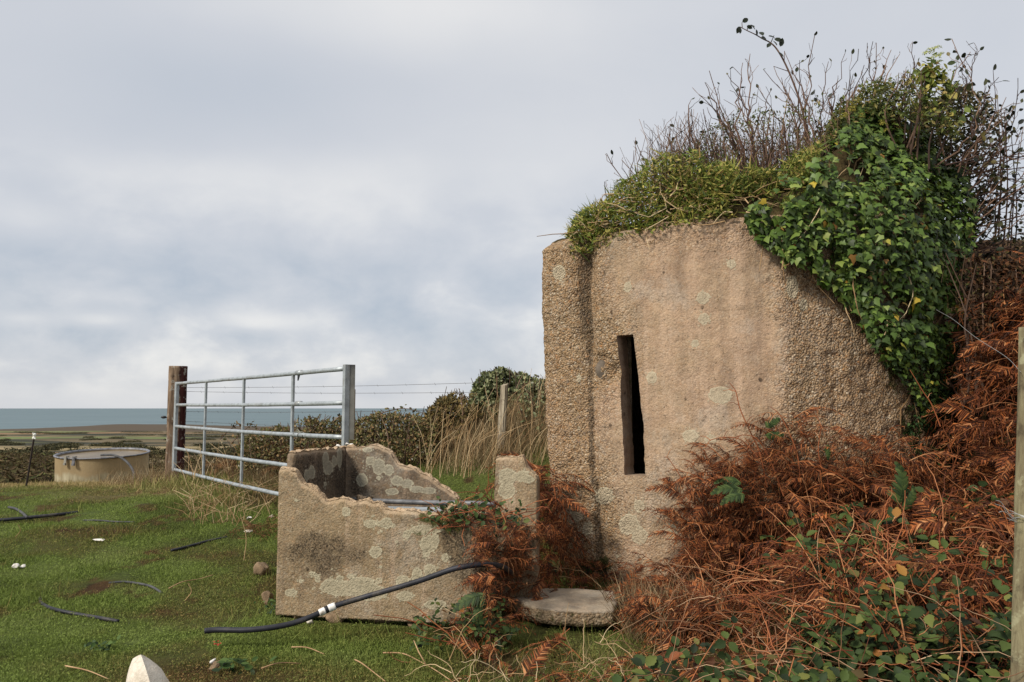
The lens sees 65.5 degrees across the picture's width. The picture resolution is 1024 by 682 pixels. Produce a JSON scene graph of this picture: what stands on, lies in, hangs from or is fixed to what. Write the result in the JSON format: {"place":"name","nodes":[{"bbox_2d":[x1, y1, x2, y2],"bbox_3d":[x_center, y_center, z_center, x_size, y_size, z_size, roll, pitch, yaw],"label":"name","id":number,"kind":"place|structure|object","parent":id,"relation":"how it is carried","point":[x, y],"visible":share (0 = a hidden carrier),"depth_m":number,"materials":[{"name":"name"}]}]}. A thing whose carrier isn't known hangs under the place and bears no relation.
{"place":"outdoors","nodes":[
{"label":"outdoors","id":0,"kind":"place"},
{"bbox_2d":[0,408,453,428],"bbox_3d":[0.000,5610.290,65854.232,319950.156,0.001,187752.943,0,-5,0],"label":"sea","id":1,"kind":"structure","parent":0,"point":[19,418],"depth_m":7100.53,"materials":[{"name":"liquid"}]},
{"bbox_2d":[0,240,1023,681],"bbox_3d":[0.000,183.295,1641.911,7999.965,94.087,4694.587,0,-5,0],"label":"ground","id":2,"kind":"structure","parent":0,"point":[102,434],"depth_m":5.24,"materials":[{"name":"green plant"}]},
{"bbox_2d":[25,433,35,486],"bbox_3d":[-5.735,1.458,9.475,0.162,0.733,0.046,-2,-5,21],"label":"fence stake","id":3,"kind":"object","parent":2,"relation":"on","point":[31,453],"visible":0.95,"depth_m":9.48,"materials":[{"name":"grey"}]},
{"bbox_2d":[0,511,78,521],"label":"hose piece","id":4,"kind":"object","parent":2,"relation":"on","point":[35,516],"visible":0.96,"depth_m":7.26,"materials":[{"name":"plastic"}]},
{"bbox_2d":[7,506,27,518],"bbox_3d":[-4.650,1.610,7.508,0.044,0.042,0.824,4,-6,-42],"label":"hose piece","id":5,"kind":"object","parent":4,"relation":"on","point":[20,511],"visible":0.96,"depth_m":7.55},
{"bbox_2d":[38,596,119,622],"bbox_3d":[-2.618,1.595,4.707,0.860,0.044,0.117,-3,-6,33],"label":"hose piece","id":6,"kind":"object","parent":2,"relation":"on","point":[82,614],"visible":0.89,"depth_m":4.63,"materials":[{"name":"black rubber"}]},
{"bbox_2d":[65,665,107,678],"bbox_3d":[-1.962,1.524,3.670,0.314,0.023,0.011,-3,-5,28],"label":"dry stick","id":7,"kind":"object","parent":2,"relation":"on","point":[85,670],"visible":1,"depth_m":3.67,"materials":[{"name":"beige wood"}]},
{"bbox_2d":[53,448,149,482],"bbox_3d":[-6.418,2.125,12.465,1.354,0.844,1.415,0,-5,0],"label":"round stock tank","id":8,"kind":"object","parent":2,"relation":"on","point":[82,465],"visible":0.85,"depth_m":11.99,"materials":[{"name":"concrete"}]},
{"bbox_2d":[100,454,134,473],"bbox_3d":[-5.456,1.857,11.164,0.338,0.473,2.838,3,-6,-32],"label":"tank hose","id":9,"kind":"object","parent":8,"relation":"attached to","point":[125,461],"visible":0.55,"depth_m":11.69,"materials":[{"name":"grey plastic"}]},
{"bbox_2d":[84,635,120,650],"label":"weed","id":10,"kind":"object","parent":2,"relation":"on","point":[93,643],"visible":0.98,"depth_m":4.03,"materials":[{"name":"green plant"}]},
{"bbox_2d":[82,519,132,522],"bbox_3d":[-3.614,1.610,7.116,0.516,0.024,0.050,-1,-5,9],"label":"hose piece","id":11,"kind":"object","parent":2,"relation":"on","point":[109,521],"visible":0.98,"depth_m":7.09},
{"bbox_2d":[0,431,262,455],"bbox_3d":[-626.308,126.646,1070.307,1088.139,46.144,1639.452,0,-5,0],"label":"distant woods","id":12,"kind":"object","parent":2,"relation":"on","point":[45,449],"visible":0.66,"depth_m":557.08,"materials":[{"name":"green plant"}]},
{"bbox_2d":[109,581,160,593],"bbox_3d":[-2.426,1.603,5.193,0.505,0.038,0.093,-2,-5,26],"label":"hose piece","id":13,"kind":"object","parent":2,"relation":"on","point":[148,585],"visible":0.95,"depth_m":5.24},
{"bbox_2d":[0,448,286,483],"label":"hillside scrub","id":14,"kind":"object","parent":2,"relation":"on","point":[14,468],"visible":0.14,"depth_m":70.46,"materials":[{"name":"green plant"}]},
{"bbox_2d":[16,472,278,600],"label":"seed stems","id":15,"kind":"object","parent":2,"relation":"on","point":[216,503],"visible":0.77,"depth_m":7.56,"materials":[{"name":"beige plant"}]},
{"bbox_2d":[126,655,168,681],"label":"pale stone","id":16,"kind":"object","parent":2,"relation":"on","point":[142,668],"visible":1,"depth_m":3.20,"materials":[{"name":"stone"}]},
{"bbox_2d":[165,366,187,479],"bbox_3d":[-4.402,1.168,10.438,0.261,1.682,0.242,2,-5,-18],"label":"gate post","id":17,"kind":"object","parent":2,"relation":"on","point":[177,373],"visible":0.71,"depth_m":10.36,"materials":[{"name":"brown wood"}]},
{"bbox_2d":[189,421,305,426],"bbox_3d":[-2.848,1.031,9.823,3.231,0.080,0.009,-2,-5,25],"label":"fence wire","id":18,"kind":"object","parent":17,"relation":"attached to","point":[233,423],"visible":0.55,"depth_m":10.16,"materials":[{"name":"grey metal"}]},
{"bbox_2d":[172,364,354,495],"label":"field gate","id":19,"kind":"structure","parent":17,"relation":"attached to","point":[347,402],"depth_m":7.70,"materials":[{"name":"metal"}]},
{"bbox_2d":[186,410,430,412],"bbox_3d":[-2.581,0.855,9.687,3.829,0.054,0.009,-2,-5,25],"label":"fence wire","id":20,"kind":"object","parent":17,"relation":"attached to","point":[355,411],"visible":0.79,"depth_m":9.26,"materials":[{"name":"grey metal"}]},
{"bbox_2d":[187,383,465,388],"bbox_3d":[-2.333,0.547,9.713,4.260,0.048,0.009,-2,-5,23],"label":"fence wire","id":21,"kind":"object","parent":17,"relation":"attached to","point":[318,386],"visible":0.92,"depth_m":10.09,"materials":[{"name":"grey metal"}]},
{"bbox_2d":[187,391,474,393],"bbox_3d":[-2.362,0.623,9.707,4.224,0.068,0.009,-2,-5,23],"label":"fence wire","id":22,"kind":"object","parent":17,"relation":"attached to","point":[374,393],"visible":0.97,"depth_m":9.04,"materials":[{"name":"grey metal"}]},
{"bbox_2d":[169,575,211,588],"bbox_3d":[-2.117,1.581,5.241,0.032,0.029,0.344,-3,-6,30],"label":"dry stick","id":23,"kind":"object","parent":2,"relation":"on","point":[187,580],"visible":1,"depth_m":5.22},
{"bbox_2d":[171,536,226,550],"bbox_3d":[-2.457,1.601,6.288,0.045,0.042,0.542,-3,-5,27],"label":"hose piece","id":24,"kind":"object","parent":2,"relation":"on","point":[190,545],"visible":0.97,"depth_m":6.22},
{"bbox_2d":[209,660,220,669],"bbox_3d":[-1.387,1.536,3.766,0.037,0.051,0.088,-4,-6,38],"label":"brick fragment","id":25,"kind":"object","parent":2,"relation":"on","point":[214,665],"visible":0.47,"depth_m":3.74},
{"bbox_2d":[212,656,276,674],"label":"weed","id":26,"kind":"object","parent":2,"relation":"on","point":[224,663],"visible":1,"depth_m":3.69,"materials":[{"name":"green plant"}]},
{"bbox_2d":[253,562,269,575],"bbox_3d":[-1.723,1.578,5.478,0.114,0.118,0.131,0,-5,0],"label":"rubble stone","id":27,"kind":"object","parent":2,"relation":"on","point":[260,568],"visible":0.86,"depth_m":5.43,"materials":[{"name":"beige stone"}]},
{"bbox_2d":[254,598,275,613],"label":"weed","id":28,"kind":"object","parent":2,"relation":"on","point":[267,606],"visible":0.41,"depth_m":4.66,"materials":[{"name":"green plant"}]},
{"bbox_2d":[198,440,335,540],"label":"bracken scraps","id":29,"kind":"object","parent":2,"relation":"on","point":[251,525],"visible":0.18,"depth_m":8.74,"materials":[{"name":"beige plant"}]},
{"bbox_2d":[261,591,273,604],"bbox_3d":[-1.500,1.571,4.859,0.070,0.093,0.063,-1,-5,14],"label":"rubble stone","id":30,"kind":"object","parent":2,"relation":"on","point":[266,595],"visible":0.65,"depth_m":4.84,"materials":[{"name":"beige stone"}]},
{"bbox_2d":[261,662,299,668],"bbox_3d":[-1.085,1.520,3.740,0.187,0.023,0.009,3,-6,-35],"label":"dry stick","id":31,"kind":"object","parent":2,"relation":"on","point":[278,663],"visible":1,"depth_m":3.73,"materials":[{"name":"brown wood"}]},
{"bbox_2d":[228,414,341,476],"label":"bramble bush","id":32,"kind":"object","parent":2,"relation":"on","point":[252,440],"visible":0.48,"depth_m":9.19,"materials":[{"name":"green plant"}]},
{"bbox_2d":[291,646,323,653],"bbox_3d":[-1.012,1.535,3.961,0.201,0.020,0.016,-2,-5,23],"label":"dry stick","id":33,"kind":"object","parent":2,"relation":"on","point":[305,647],"visible":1,"depth_m":3.98,"materials":[{"name":"brown wood"}]},
{"bbox_2d":[0,407,656,681],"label":"long grass","id":34,"kind":"structure","parent":2,"relation":"on","point":[176,482],"depth_m":6.71,"materials":[{"name":"green plant"}]},
{"bbox_2d":[326,613,344,622],"bbox_3d":[-0.995,1.566,4.531,0.132,0.073,0.121,2,-5,-18],"label":"rubble stone","id":35,"kind":"object","parent":2,"relation":"on","point":[329,618],"visible":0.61,"depth_m":4.48,"materials":[{"name":"beige stone"}]},
{"bbox_2d":[173,369,546,484],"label":"dry stalks","id":36,"kind":"object","parent":2,"relation":"on","point":[455,445],"visible":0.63,"depth_m":8.37,"materials":[{"name":"beige plant"}]},
{"bbox_2d":[204,562,515,633],"bbox_3d":[-0.688,1.309,4.110,1.678,0.345,0.461,2,-5,-20],"label":"water hose","id":37,"kind":"object","parent":2,"relation":"on","point":[328,608],"visible":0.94,"depth_m":4.08,"materials":[{"name":"black rubber"}]},
{"bbox_2d":[354,659,385,681],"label":"dry stick","id":38,"kind":"object","parent":2,"relation":"on","point":[368,668],"visible":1,"depth_m":3.72,"materials":[{"name":"beige wood"}]},
{"bbox_2d":[216,374,540,445],"bbox_3d":[-1.657,0.804,9.143,3.995,0.840,0.566,-1,-5,10],"label":"bramble spray","id":39,"kind":"object","parent":2,"relation":"on","point":[315,418],"visible":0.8,"depth_m":9.15,"materials":[{"name":"green plant"}]},
{"bbox_2d":[374,620,390,622],"bbox_3d":[-0.732,1.575,4.509,0.096,0.074,0.069,0,-5,0],"label":"rubble stone","id":40,"kind":"object","parent":2,"relation":"on","point":[377,621],"visible":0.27,"depth_m":4.48,"materials":[{"name":"brown stone"}]},
{"bbox_2d":[349,410,438,465],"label":"bramble bush","id":41,"kind":"object","parent":2,"relation":"on","point":[372,421],"visible":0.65,"depth_m":8.65,"materials":[{"name":"green plant"}]},
{"bbox_2d":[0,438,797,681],"bbox_3d":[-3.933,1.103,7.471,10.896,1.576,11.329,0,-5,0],"label":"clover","id":42,"kind":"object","parent":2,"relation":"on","point":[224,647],"visible":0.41,"depth_m":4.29,"materials":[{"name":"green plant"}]},
{"bbox_2d":[276,443,539,624],"bbox_3d":[-0.561,1.117,4.816,1.452,0.955,0.798,-1,-5,15],"label":"broken water trough","id":43,"kind":"object","parent":2,"relation":"on","point":[336,543],"visible":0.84,"depth_m":4.55,"materials":[{"name":"beige concrete"}]},
{"bbox_2d":[356,495,373,500],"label":"concrete block","id":44,"kind":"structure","parent":43,"relation":"in","point":[360,497],"depth_m":5.07,"materials":[{"name":"beige concrete"}]},
{"bbox_2d":[388,506,440,512],"bbox_3d":[-0.570,1.017,4.741,0.645,0.085,0.105,-3,-6,36],"label":"metal channel","id":45,"kind":"object","parent":43,"relation":"in","point":[420,508],"visible":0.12,"depth_m":4.71,"materials":[{"name":"metal"}]},
{"bbox_2d":[350,497,497,506],"bbox_3d":[-0.606,0.988,4.909,1.254,0.084,0.030,-3,-6,34],"label":"metal pipe","id":46,"kind":"object","parent":43,"relation":"in","point":[405,501],"visible":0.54,"depth_m":4.88,"materials":[{"name":"grey metal"}]},
{"bbox_2d":[414,473,550,549],"bbox_3d":[-0.156,0.907,4.241,0.736,0.413,0.190,-1,-5,7],"label":"trailing bramble","id":47,"kind":"object","parent":43,"relation":"on","point":[475,515],"visible":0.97,"depth_m":4.25,"materials":[{"name":"green plant"}]},
{"bbox_2d":[407,622,422,626],"bbox_3d":[-0.528,1.561,4.420,0.106,0.058,0.081,1,-5,-11],"label":"rubble stone","id":48,"kind":"object","parent":2,"relation":"on","point":[411,623],"visible":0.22,"depth_m":4.39,"materials":[{"name":"beige stone"}]},
{"bbox_2d":[383,640,448,678],"bbox_3d":[-0.426,1.489,3.757,0.081,0.095,0.521,5,-7,-44],"label":"dry stick","id":49,"kind":"object","parent":2,"relation":"on","point":[415,658],"visible":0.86,"depth_m":3.83,"materials":[{"name":"brown wood"}]},
{"bbox_2d":[95,377,745,681],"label":"dry grass","id":50,"kind":"structure","parent":2,"relation":"on","point":[483,451],"depth_m":8.47,"materials":[{"name":"beige plant"}]},
{"bbox_2d":[421,386,486,445],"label":"feathery bush","id":51,"kind":"object","parent":2,"relation":"on","point":[448,400],"visible":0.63,"depth_m":9.06,"materials":[{"name":"green plant"}]},
{"bbox_2d":[374,598,569,663],"bbox_3d":[-0.232,1.437,4.087,0.953,0.286,0.512,2,-5,-22],"label":"bramble","id":52,"kind":"object","parent":2,"relation":"on","point":[477,623],"visible":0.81,"depth_m":3.99,"materials":[{"name":"green plant"}]},
{"bbox_2d":[453,592,494,621],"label":"fern","id":53,"kind":"object","parent":2,"relation":"on","point":[472,597],"visible":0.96,"depth_m":3.91,"materials":[{"name":"green plant"}]},
{"bbox_2d":[496,383,507,447],"bbox_3d":[-0.104,0.792,8.463,0.130,0.688,0.098,0,-5,0],"label":"fence post","id":54,"kind":"object","parent":2,"relation":"on","point":[503,403],"visible":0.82,"depth_m":8.43,"materials":[{"name":"grey wood"}]},
{"bbox_2d":[463,366,544,432],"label":"evergreen bush","id":55,"kind":"object","parent":2,"relation":"on","point":[504,375],"visible":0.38,"depth_m":9.39,"materials":[{"name":"green plant"}]},
{"bbox_2d":[508,379,545,433],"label":"bramble bush","id":56,"kind":"object","parent":2,"relation":"on","point":[529,393],"visible":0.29,"depth_m":8.92,"materials":[{"name":"green plant"}]},
{"bbox_2d":[406,546,665,681],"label":"straw stalks","id":57,"kind":"object","parent":2,"relation":"on","point":[583,662],"visible":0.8,"depth_m":3.55,"materials":[{"name":"beige plant"}]},
{"bbox_2d":[513,588,617,626],"bbox_3d":[0.314,1.532,4.593,0.621,0.103,0.569,0,-5,0],"label":"concrete slab","id":58,"kind":"object","parent":2,"relation":"on","point":[586,605],"depth_m":4.41,"materials":[{"name":"grey concrete"}]},
{"bbox_2d":[550,561,604,574],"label":"weed","id":59,"kind":"object","parent":2,"relation":"on","point":[582,569],"visible":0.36,"depth_m":5.51,"materials":[{"name":"plant"}]},
{"bbox_2d":[435,451,791,673],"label":"bracken litter","id":60,"kind":"object","parent":2,"relation":"on","point":[552,530],"visible":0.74,"depth_m":4.46,"materials":[{"name":"brown plant"}]},
{"bbox_2d":[710,476,749,505],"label":"fern","id":61,"kind":"object","parent":60,"relation":"on","point":[735,492],"visible":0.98,"depth_m":4.52,"materials":[{"name":"green plant"}]},
{"bbox_2d":[449,620,798,681],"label":"bracken debris","id":62,"kind":"object","parent":2,"relation":"on","point":[543,649],"visible":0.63,"depth_m":3.56,"materials":[{"name":"brown plant"}]},
{"bbox_2d":[542,116,952,585],"bbox_3d":[1.699,0.111,6.465,2.962,3.664,2.950,0,-5,0],"label":"concrete bunker","id":63,"kind":"object","parent":2,"relation":"on","point":[662,343],"visible":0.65,"depth_m":5.22,"materials":[{"name":"beige concrete"}]},
{"bbox_2d":[604,109,702,215],"bbox_3d":[1.015,-1.217,5.776,0.721,0.864,0.471,0,-5,0],"label":"bare shrub","id":64,"kind":"object","parent":63,"relation":"on","point":[642,159],"visible":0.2,"depth_m":5.79,"materials":[{"name":"brown plant"}]},
{"bbox_2d":[537,167,778,255],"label":"tangled twigs","id":65,"kind":"object","parent":63,"relation":"on","point":[670,196],"visible":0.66,"depth_m":5.32,"materials":[{"name":"brown plant"}]},
{"bbox_2d":[562,133,832,261],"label":"roof plants","id":66,"kind":"object","parent":63,"relation":"on","point":[736,186],"visible":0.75,"depth_m":5.34,"materials":[{"name":"green plant"}]},
{"bbox_2d":[736,18,807,140],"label":"arching stem","id":67,"kind":"object","parent":66,"relation":"on","point":[769,44],"visible":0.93,"depth_m":5.94,"materials":[{"name":"brown plant"}]},
{"bbox_2d":[620,104,838,213],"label":"fine twigs","id":68,"kind":"object","parent":63,"relation":"on","point":[778,154],"visible":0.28,"depth_m":5.58,"materials":[{"name":"brown plant"}]},
{"bbox_2d":[681,51,829,197],"bbox_3d":[1.794,-1.573,5.913,1.164,1.362,0.682,0,-5,0],"label":"bare shrub","id":69,"kind":"object","parent":63,"relation":"on","point":[750,107],"visible":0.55,"depth_m":5.84,"materials":[{"name":"brown plant"}]},
{"bbox_2d":[690,92,823,197],"bbox_3d":[1.838,-1.383,5.891,1.150,0.905,1.287,0,-5,0],"label":"leafy shrub","id":70,"kind":"object","parent":63,"relation":"on","point":[766,122],"visible":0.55,"depth_m":5.79,"materials":[{"name":"brown plant"}]},
{"bbox_2d":[790,31,918,157],"bbox_3d":[2.647,-1.763,6.152,1.127,1.222,0.463,1,-5,-7],"label":"bare shrub","id":71,"kind":"object","parent":63,"relation":"on","point":[822,105],"visible":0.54,"depth_m":6.08,"materials":[{"name":"brown plant"}]},
{"bbox_2d":[743,97,989,435],"bbox_3d":[2.670,-0.744,5.967,2.986,2.862,1.508,2,-5,-27],"label":"ivy","id":72,"kind":"object","parent":63,"relation":"attached to","point":[864,304],"depth_m":5.12,"materials":[{"name":"green plant"}]},
{"bbox_2d":[896,45,961,133],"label":"flowering plant","id":73,"kind":"object","parent":72,"relation":"on","point":[932,79],"visible":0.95,"depth_m":5.76,"materials":[{"name":"green plant"}]},
{"bbox_2d":[801,69,964,172],"bbox_3d":[2.722,-1.460,5.787,1.468,1.125,1.075,0,-5,0],"label":"leafy brush","id":74,"kind":"object","parent":63,"relation":"on","point":[884,88],"visible":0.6,"depth_m":5.69,"materials":[{"name":"green plant"}]},
{"bbox_2d":[933,65,973,130],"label":"flowering plant","id":75,"kind":"object","parent":74,"relation":"on","point":[950,90],"visible":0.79,"depth_m":5.77,"materials":[{"name":"green plant"}]},
{"bbox_2d":[881,314,959,473],"bbox_3d":[2.715,0.326,5.316,1.247,1.153,0.183,4,-6,-37],"label":"creeper","id":76,"kind":"object","parent":63,"relation":"attached to","point":[922,421],"visible":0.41,"depth_m":5.31,"materials":[{"name":"green plant"}]},
{"bbox_2d":[579,504,1023,681],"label":"straw stems","id":77,"kind":"object","parent":2,"relation":"on","point":[749,634],"visible":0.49,"depth_m":3.31,"materials":[{"name":"beige plant"}]},
{"bbox_2d":[640,407,963,600],"bbox_3d":[1.838,0.965,4.822,2.048,1.134,1.020,0,-5,0],"label":"bracken spray","id":78,"kind":"object","parent":2,"relation":"on","point":[710,529],"visible":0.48,"depth_m":4.72,"materials":[{"name":"brown plant"}]},
{"bbox_2d":[596,610,1010,681],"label":"bramble","id":79,"kind":"object","parent":2,"relation":"on","point":[832,673],"visible":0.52,"depth_m":3.09,"materials":[{"name":"green plant"}]},
{"bbox_2d":[667,370,945,512],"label":"bramble shoots","id":80,"kind":"object","parent":2,"relation":"on","point":[752,436],"visible":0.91,"depth_m":4.71,"materials":[{"name":"brown plant"}]},
{"bbox_2d":[626,331,1017,681],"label":"bracken stems","id":81,"kind":"object","parent":2,"relation":"on","point":[760,580],"visible":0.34,"depth_m":3.71,"materials":[{"name":"brown plant"}]},
{"bbox_2d":[676,294,1023,681],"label":"bracken tangle","id":82,"kind":"object","parent":2,"relation":"on","point":[972,516],"visible":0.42,"depth_m":3.90,"materials":[{"name":"brown plant"}]},
{"bbox_2d":[760,417,830,459],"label":"fern","id":83,"kind":"object","parent":82,"relation":"on","point":[773,421],"visible":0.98,"depth_m":4.68,"materials":[{"name":"plant"}]},
{"bbox_2d":[873,567,949,625],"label":"fern","id":84,"kind":"object","parent":82,"relation":"on","point":[890,614],"visible":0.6,"depth_m":3.14,"materials":[{"name":"plant"}]},
{"bbox_2d":[735,591,970,681],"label":"bramble","id":85,"kind":"object","parent":2,"relation":"on","point":[858,644],"visible":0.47,"depth_m":3.22,"materials":[{"name":"green plant"}]},
{"bbox_2d":[733,480,1013,681],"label":"bramble","id":86,"kind":"object","parent":2,"relation":"on","point":[1000,635],"visible":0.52,"depth_m":3.33,"materials":[{"name":"green plant"}]},
{"bbox_2d":[886,461,916,510],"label":"fern","id":87,"kind":"object","parent":2,"relation":"on","point":[901,486],"visible":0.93,"depth_m":4.23,"materials":[{"name":"green plant"}]},
{"bbox_2d":[906,249,1023,570],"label":"bracken bank","id":88,"kind":"structure","parent":2,"relation":"on","point":[984,430],"depth_m":4.93,"materials":[{"name":"brown plant"}]},
{"bbox_2d":[908,80,1023,266],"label":"dark bush","id":89,"kind":"object","parent":2,"relation":"on","point":[969,94],"visible":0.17,"depth_m":6.23,"materials":[{"name":"brown plant"}]},
{"bbox_2d":[934,38,1023,261],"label":"twiggy shrub","id":90,"kind":"object","parent":2,"relation":"on","point":[994,178],"visible":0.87,"depth_m":5.86,"materials":[{"name":"brown plant"}]},
{"bbox_2d":[940,247,1023,435],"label":"dark bush","id":91,"kind":"object","parent":2,"relation":"on","point":[993,276],"visible":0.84,"depth_m":5.34,"materials":[{"name":"brown plant"}]},
{"bbox_2d":[1010,327,1023,681],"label":"fence post","id":92,"kind":"object","parent":2,"relation":"on","point":[1017,640],"visible":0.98,"depth_m":2.77,"materials":[{"name":"brown wood"}]},
{"bbox_2d":[937,310,1020,371],"bbox_3d":[2.128,-0.033,3.657,0.055,0.426,1.697,-2,-5,19],"label":"loose wire","id":93,"kind":"object","parent":92,"relation":"attached to","point":[978,339],"visible":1,"depth_m":3.60,"materials":[{"name":"grey"}]},
{"bbox_2d":[996,500,1023,521],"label":"post wire","id":94,"kind":"object","parent":92,"relation":"attached to","point":[1013,518],"visible":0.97,"depth_m":2.74,"materials":[{"name":"grey metal"}]},
{"bbox_2d":[0,0,1023,407],"label":"sky","id":95,"kind":"structure","parent":0,"point":[217,189],"materials":[{"name":"grey"}]}
]}

